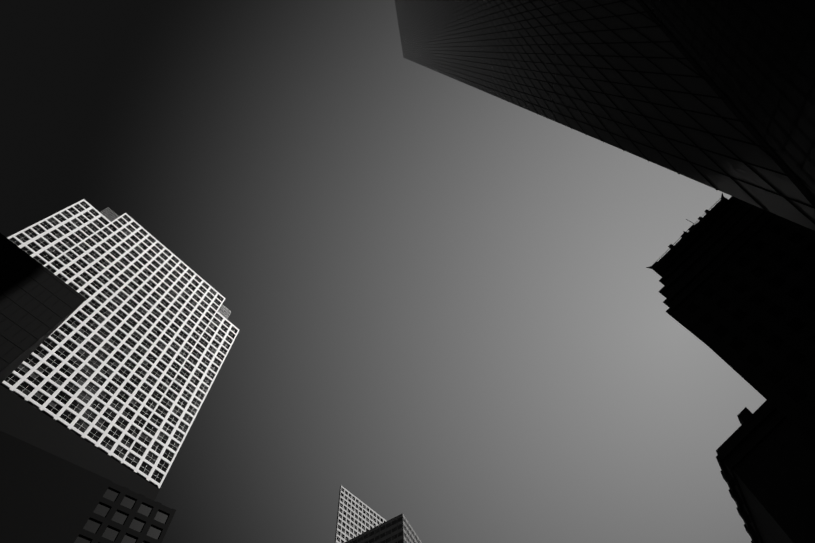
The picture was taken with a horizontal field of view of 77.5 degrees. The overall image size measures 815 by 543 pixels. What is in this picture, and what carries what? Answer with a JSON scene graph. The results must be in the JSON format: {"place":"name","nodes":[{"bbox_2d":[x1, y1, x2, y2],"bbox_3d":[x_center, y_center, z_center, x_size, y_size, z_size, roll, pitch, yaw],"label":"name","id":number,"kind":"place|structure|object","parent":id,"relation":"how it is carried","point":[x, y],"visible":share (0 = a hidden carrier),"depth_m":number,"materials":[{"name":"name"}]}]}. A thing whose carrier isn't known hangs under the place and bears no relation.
{"place":"outdoors","nodes":[
{"label":"outdoors","id":0,"kind":"place"},
{"bbox_2d":[335,485,385,542],"bbox_3d":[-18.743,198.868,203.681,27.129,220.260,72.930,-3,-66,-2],"label":"skyscraper","id":1,"kind":"structure","parent":0,"point":[353,503],"depth_m":281.72,"materials":[{"name":"white concrete"}]},
{"bbox_2d":[0,0,765,542],"label":"sky","id":2,"kind":"structure","parent":0,"point":[445,305],"materials":[{"name":"grey"}]},
{"bbox_2d":[395,0,814,230],"bbox_3d":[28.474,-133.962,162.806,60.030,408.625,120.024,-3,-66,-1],"label":"dark glass tower","id":3,"kind":"structure","parent":0,"point":[624,75],"depth_m":23.09,"materials":[{"name":"grey glass"}]},
{"bbox_2d":[636,0,814,206],"bbox_3d":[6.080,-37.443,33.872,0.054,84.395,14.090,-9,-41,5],"label":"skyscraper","id":4,"kind":"structure","parent":3,"relation":"attached to","point":[755,60],"depth_m":13.30,"materials":[{"name":"black glass"}]},
{"bbox_2d":[646,193,814,442],"bbox_3d":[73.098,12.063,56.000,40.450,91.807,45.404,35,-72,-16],"label":"masonry tower","id":5,"kind":"structure","parent":0,"point":[737,281],"depth_m":71.65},
{"bbox_2d":[716,400,814,542],"bbox_3d":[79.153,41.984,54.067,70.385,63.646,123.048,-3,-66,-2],"label":"masonry block","id":6,"kind":"structure","parent":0,"point":[765,456],"depth_m":64.33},
{"label":"asphalt ground","id":7,"kind":"structure","parent":0,"visible":0},
{"bbox_2d":[0,233,85,383],"bbox_3d":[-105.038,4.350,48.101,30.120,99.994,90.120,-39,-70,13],"label":"building","id":8,"kind":"structure","parent":7,"relation":"on","point":[40,304],"depth_m":95.07,"materials":[{"name":"black"}]},
{"bbox_2d":[0,431,175,542],"bbox_3d":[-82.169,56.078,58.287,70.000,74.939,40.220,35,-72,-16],"label":"dark office block","id":9,"kind":"structure","parent":7,"relation":"on","point":[46,497],"depth_m":85.97,"materials":[{"name":"black concrete"}]},
{"bbox_2d":[0,199,238,500],"bbox_3d":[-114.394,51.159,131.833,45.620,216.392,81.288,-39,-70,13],"label":"white grid tower","id":10,"kind":"structure","parent":7,"relation":"on","point":[112,376],"depth_m":168.08,"materials":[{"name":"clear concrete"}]},
{"bbox_2d":[344,514,421,542],"bbox_3d":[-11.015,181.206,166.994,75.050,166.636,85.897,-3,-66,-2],"label":"building","id":11,"kind":"structure","parent":7,"relation":"on","point":[383,531],"depth_m":224.46,"materials":[{"name":"black concrete"}]},
{"bbox_2d":[347,515,403,542],"bbox_3d":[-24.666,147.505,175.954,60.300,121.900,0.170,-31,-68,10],"label":"grey box bands","id":12,"kind":"object","parent":11,"relation":"attached to","point":[374,532],"visible":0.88,"depth_m":223.56,"materials":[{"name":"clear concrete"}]},
{"bbox_2d":[402,513,419,542],"bbox_3d":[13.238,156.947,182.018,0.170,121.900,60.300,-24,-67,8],"label":"grey box bands","id":13,"kind":"object","parent":11,"relation":"attached to","point":[409,534],"visible":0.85,"depth_m":224.33,"materials":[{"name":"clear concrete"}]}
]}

